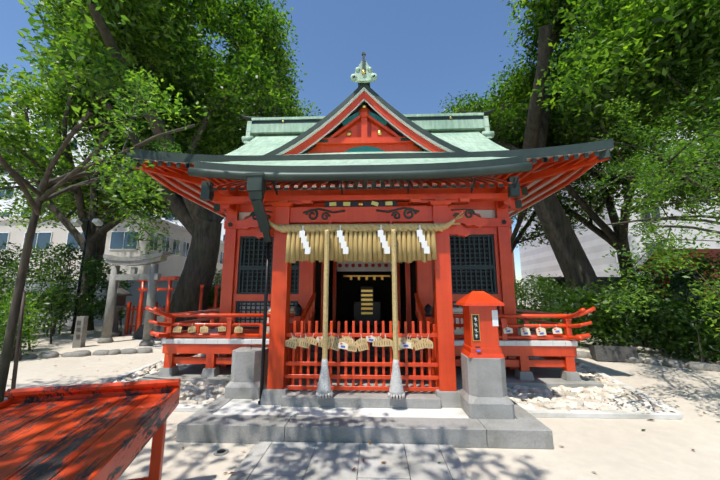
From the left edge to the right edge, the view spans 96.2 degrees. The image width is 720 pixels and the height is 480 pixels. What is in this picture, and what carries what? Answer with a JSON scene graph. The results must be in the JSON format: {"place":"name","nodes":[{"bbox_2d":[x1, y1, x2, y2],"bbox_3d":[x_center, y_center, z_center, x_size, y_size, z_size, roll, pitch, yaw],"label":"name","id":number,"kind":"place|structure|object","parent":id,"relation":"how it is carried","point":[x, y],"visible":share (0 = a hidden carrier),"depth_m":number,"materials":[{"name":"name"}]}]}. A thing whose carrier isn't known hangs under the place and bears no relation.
{"place":"outdoors","nodes":[
{"label":"outdoors","id":0,"kind":"place"},
{"bbox_2d":[0,0,584,291],"label":"sky","id":1,"kind":"structure","parent":0,"point":[420,52],"materials":[{"name":"blue"}]},
{"bbox_2d":[0,298,719,479],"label":"ground","id":2,"kind":"structure","parent":0,"point":[622,449],"depth_m":3.61,"materials":[{"name":"beige sand"}]},
{"bbox_2d":[0,289,50,360],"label":"shrub","id":3,"kind":"object","parent":2,"relation":"on","point":[6,307],"depth_m":8.05,"materials":[{"name":"green plant"}]},
{"bbox_2d":[0,266,76,350],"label":"hedge shrub","id":4,"kind":"object","parent":2,"relation":"on","point":[58,295],"depth_m":10.51,"materials":[{"name":"green plant"}]},
{"bbox_2d":[0,240,133,335],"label":"tall shrub","id":5,"kind":"object","parent":2,"relation":"on","point":[61,260],"depth_m":12.80,"materials":[{"name":"green plant"}]},
{"bbox_2d":[43,0,129,32],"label":"tree","id":6,"kind":"object","parent":2,"relation":"on","point":[86,26],"visible":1,"depth_m":4.82,"materials":[{"name":"green plant"}]},
{"bbox_2d":[71,218,102,333],"bbox_3d":[-11.343,1.419,13.063,1.120,4.636,0.340,0,-10,2],"label":"lamp post","id":7,"kind":"object","parent":2,"relation":"on","point":[96,222],"visible":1,"depth_m":13.27,"materials":[{"name":"grey metal"}]},
{"bbox_2d":[0,378,180,479],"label":"offering table","id":8,"kind":"object","parent":2,"relation":"on","point":[104,431],"visible":1,"depth_m":1.96,"materials":[{"name":"red wood"}]},
{"bbox_2d":[0,64,207,401],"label":"young tree","id":9,"kind":"object","parent":2,"relation":"on","point":[144,85],"depth_m":4.91,"materials":[{"name":"green plant"}]},
{"bbox_2d":[0,0,240,279],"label":"camphor tree","id":10,"kind":"object","parent":2,"relation":"on","point":[33,195],"depth_m":17.61,"materials":[{"name":"green plant"}]},
{"bbox_2d":[97,251,170,345],"bbox_3d":[-7.441,1.865,10.492,2.660,2.911,0.416,-3,-10,18],"label":"stone torii","id":11,"kind":"object","parent":2,"relation":"on","point":[153,276],"visible":1,"depth_m":10.46,"materials":[{"name":"grey stone"}]},
{"bbox_2d":[0,0,274,330],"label":"tree","id":12,"kind":"object","parent":2,"relation":"on","point":[137,38],"depth_m":13.13,"materials":[{"name":"green plant"}]},
{"bbox_2d":[135,276,179,332],"bbox_3d":[-7.769,2.505,12.174,2.356,2.204,0.161,-4,-10,24],"label":"red torii","id":13,"kind":"object","parent":2,"relation":"on","point":[169,279],"visible":0.6,"depth_m":12.08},
{"bbox_2d":[18,0,301,330],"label":"camphor tree","id":14,"kind":"object","parent":2,"relation":"on","point":[241,32],"depth_m":13.30,"materials":[{"name":"green plant"}]},
{"bbox_2d":[124,302,219,333],"bbox_3d":[-6.721,3.227,13.578,5.376,1.240,0.127,3,-10,-16],"label":"red fence","id":15,"kind":"object","parent":2,"relation":"on","point":[127,320],"visible":0.17,"depth_m":12.88,"materials":[{"name":"red wood"}]},
{"bbox_2d":[171,268,222,322],"bbox_3d":[-6.317,2.800,15.540,5.360,2.837,2.722,0,-10,2],"label":"shrub","id":16,"kind":"object","parent":2,"relation":"on","point":[214,284],"depth_m":14.91,"materials":[{"name":"green plant"}]},
{"bbox_2d":[197,285,203,322],"bbox_3d":[-6.525,2.817,13.186,0.138,1.921,1.900,5,-11,-25],"label":"post","id":17,"kind":"object","parent":2,"relation":"on","point":[201,297],"visible":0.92,"depth_m":12.62,"materials":[{"name":"red wood"}]},
{"bbox_2d":[213,285,218,322],"bbox_3d":[-6.016,2.859,13.382,0.138,1.903,1.900,5,-11,-25],"label":"post","id":18,"kind":"object","parent":2,"relation":"on","point":[216,288],"visible":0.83,"depth_m":12.85,"materials":[{"name":"red wood"}]},
{"bbox_2d":[196,2,320,144],"bbox_3d":[-4.181,-4.835,23.993,15.779,20.981,13.924,0,-10,2],"label":"tree","id":19,"kind":"object","parent":2,"relation":"on","point":[285,79],"depth_m":22.47,"materials":[{"name":"green plant"}]},
{"bbox_2d":[213,441,469,479],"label":"paved path","id":20,"kind":"structure","parent":2,"relation":"on","point":[261,460],"depth_m":2.96,"materials":[{"name":"stone"}]},
{"bbox_2d":[10,359,705,476],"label":"fallen leaves","id":21,"kind":"object","parent":2,"relation":"on","point":[369,442],"visible":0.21,"depth_m":3.29,"materials":[{"name":"brown plant"}]},
{"bbox_2d":[0,27,719,326],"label":"building walls","id":22,"kind":"structure","parent":2,"relation":"on","point":[541,259],"depth_m":27.67,"materials":[{"name":"white paint"}]},
{"bbox_2d":[0,269,719,371],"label":"stone border","id":23,"kind":"object","parent":2,"relation":"on","point":[626,354],"visible":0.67,"depth_m":8.13,"materials":[{"name":"grey stone"}]},
{"bbox_2d":[176,378,553,448],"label":"stone platform","id":24,"kind":"structure","parent":2,"relation":"on","point":[359,416],"depth_m":3.52,"materials":[{"name":"stone"}]},
{"bbox_2d":[224,345,514,418],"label":"stone pedestals","id":25,"kind":"object","parent":24,"relation":"on","point":[483,391],"visible":0.85,"depth_m":3.77,"materials":[{"name":"grey stone"}]},
{"bbox_2d":[455,291,504,357],"bbox_3d":[1.500,1.033,4.039,0.479,0.779,0.439,0,-10,2],"label":"offering box","id":26,"kind":"object","parent":25,"relation":"on","point":[481,325],"visible":1,"depth_m":3.89,"materials":[{"name":"red wood"}]},
{"bbox_2d":[111,354,668,411],"bbox_3d":[0.115,2.641,6.488,9.566,0.151,4.438,0,-10,2],"label":"gravel bed","id":27,"kind":"object","parent":2,"relation":"on","point":[609,395],"visible":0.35,"depth_m":4.88,"materials":[{"name":"grey gravel"}]},
{"bbox_2d":[101,349,683,419],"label":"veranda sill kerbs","id":28,"kind":"structure","parent":2,"relation":"on","point":[546,378],"depth_m":5.37,"materials":[{"name":"stone"}]},
{"bbox_2d":[440,13,556,146],"bbox_3d":[6.790,-2.777,18.476,10.606,15.101,8.526,-6,-11,32],"label":"tree","id":29,"kind":"object","parent":2,"relation":"on","point":[513,115],"depth_m":15.81,"materials":[{"name":"green plant"}]},
{"bbox_2d":[456,0,613,330],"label":"camphor tree","id":30,"kind":"object","parent":2,"relation":"on","point":[574,263],"depth_m":14.29,"materials":[{"name":"brown plant"}]},
{"bbox_2d":[438,70,658,251],"bbox_3d":[10.840,-3.470,20.641,14.155,17.183,12.285,0,-10,2],"label":"tree","id":31,"kind":"object","parent":2,"relation":"on","point":[551,133],"depth_m":19.96,"materials":[{"name":"green plant"}]},
{"bbox_2d":[514,273,583,323],"bbox_3d":[6.657,2.616,13.574,5.442,2.552,3.711,0,-10,2],"label":"shrub","id":32,"kind":"object","parent":2,"relation":"on","point":[523,296],"depth_m":12.81,"materials":[{"name":"green plant"}]},
{"bbox_2d":[516,306,585,345],"bbox_3d":[5.810,2.776,10.352,2.643,1.327,2.034,0,-10,2],"label":"low shrub","id":33,"kind":"object","parent":2,"relation":"on","point":[556,321],"depth_m":10.06,"materials":[{"name":"green plant"}]},
{"bbox_2d":[439,0,719,299],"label":"tree","id":34,"kind":"object","parent":2,"relation":"on","point":[594,105],"depth_m":11.49,"materials":[{"name":"green plant"}]},
{"bbox_2d":[499,0,719,148],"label":"camphor tree","id":35,"kind":"object","parent":2,"relation":"on","point":[540,7],"depth_m":14.66,"materials":[{"name":"green plant"}]},
{"bbox_2d":[542,279,701,353],"bbox_3d":[7.775,2.198,9.601,4.160,2.069,3.135,-4,-10,24],"label":"shrub","id":36,"kind":"object","parent":2,"relation":"on","point":[607,325],"depth_m":9.00,"materials":[{"name":"green plant"}]},
{"bbox_2d":[541,0,719,212],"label":"tree","id":37,"kind":"object","parent":2,"relation":"on","point":[708,89],"depth_m":8.82,"materials":[{"name":"green plant"}]},
{"bbox_2d":[607,249,719,339],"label":"shrub","id":38,"kind":"object","parent":2,"relation":"on","point":[679,278],"depth_m":9.76,"materials":[{"name":"green plant"}]},
{"bbox_2d":[650,296,719,362],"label":"shrub","id":39,"kind":"object","parent":2,"relation":"on","point":[686,326],"depth_m":7.48,"materials":[{"name":"green plant"}]},
{"bbox_2d":[266,307,463,334],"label":"railings","id":40,"kind":"object","parent":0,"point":[458,330],"visible":0.27,"depth_m":5.96,"materials":[{"name":"wood"}]},
{"bbox_2d":[158,176,580,406],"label":"shrine building","id":41,"kind":"structure","parent":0,"point":[288,366],"depth_m":4.65,"materials":[{"name":"red wood"}]},
{"bbox_2d":[314,232,417,332],"bbox_3d":[0.170,0.807,8.297,2.400,2.810,3.150,0,-10,2],"label":"shrine interior","id":42,"kind":"object","parent":41,"relation":"in","point":[358,291],"visible":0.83,"depth_m":8.51,"materials":[{"name":"wood"}]},
{"bbox_2d":[235,235,499,329],"bbox_3d":[0.110,0.873,6.810,5.420,1.950,0.085,0,-10,2],"label":"lattice window","id":43,"kind":"structure","parent":41,"relation":"attached to","point":[473,266],"depth_m":6.83,"materials":[{"name":"black wood"}]},
{"bbox_2d":[126,52,613,217],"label":"roof","id":44,"kind":"structure","parent":41,"relation":"on","point":[363,126],"depth_m":6.78,"materials":[{"name":"green metal"}]},
{"bbox_2d":[188,162,532,404],"bbox_3d":[-0.039,0.536,4.168,4.535,3.082,0.415,0,-10,2],"label":"gutter downpipe","id":45,"kind":"object","parent":44,"relation":"attached to","point":[256,185],"visible":0.96,"depth_m":4.25,"materials":[{"name":"black metal"}]},
{"bbox_2d":[316,229,404,399],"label":"bell ropes","id":46,"kind":"object","parent":44,"relation":"hanging from","point":[395,388],"visible":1,"depth_m":4.07,"materials":[{"name":"beige fabric"}]},
{"bbox_2d":[268,211,463,263],"bbox_3d":[0.004,-0.026,4.383,2.801,0.710,0.135,0,-10,2],"label":"shimenawa rope","id":47,"kind":"object","parent":44,"relation":"attached to","point":[420,244],"visible":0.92,"depth_m":4.34,"materials":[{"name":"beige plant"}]},
{"bbox_2d":[128,148,611,217],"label":"roof rafters","id":48,"kind":"object","parent":41,"relation":"attached to","point":[566,165],"visible":0.54,"depth_m":6.28,"materials":[{"name":"red wood"}]},
{"bbox_2d":[212,183,527,225],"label":"shrine fittings","id":49,"kind":"object","parent":41,"relation":"attached to","point":[518,203],"visible":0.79,"depth_m":4.52,"materials":[{"name":"red wood"}]},
{"bbox_2d":[145,303,595,340],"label":"shrine rails","id":50,"kind":"object","parent":41,"relation":"attached to","point":[210,315],"visible":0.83,"depth_m":5.93,"materials":[{"name":"red wood"}]},
{"bbox_2d":[173,323,561,351],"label":"ema plaques","id":51,"kind":"object","parent":50,"relation":"attached to","point":[347,343],"visible":0.96,"depth_m":4.28,"materials":[{"name":"brown wood"}]},
{"bbox_2d":[584,94,719,337],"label":"overhanging tree","id":52,"kind":"object","parent":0,"point":[655,167],"depth_m":5.89,"materials":[{"name":"green plant"}]}
]}

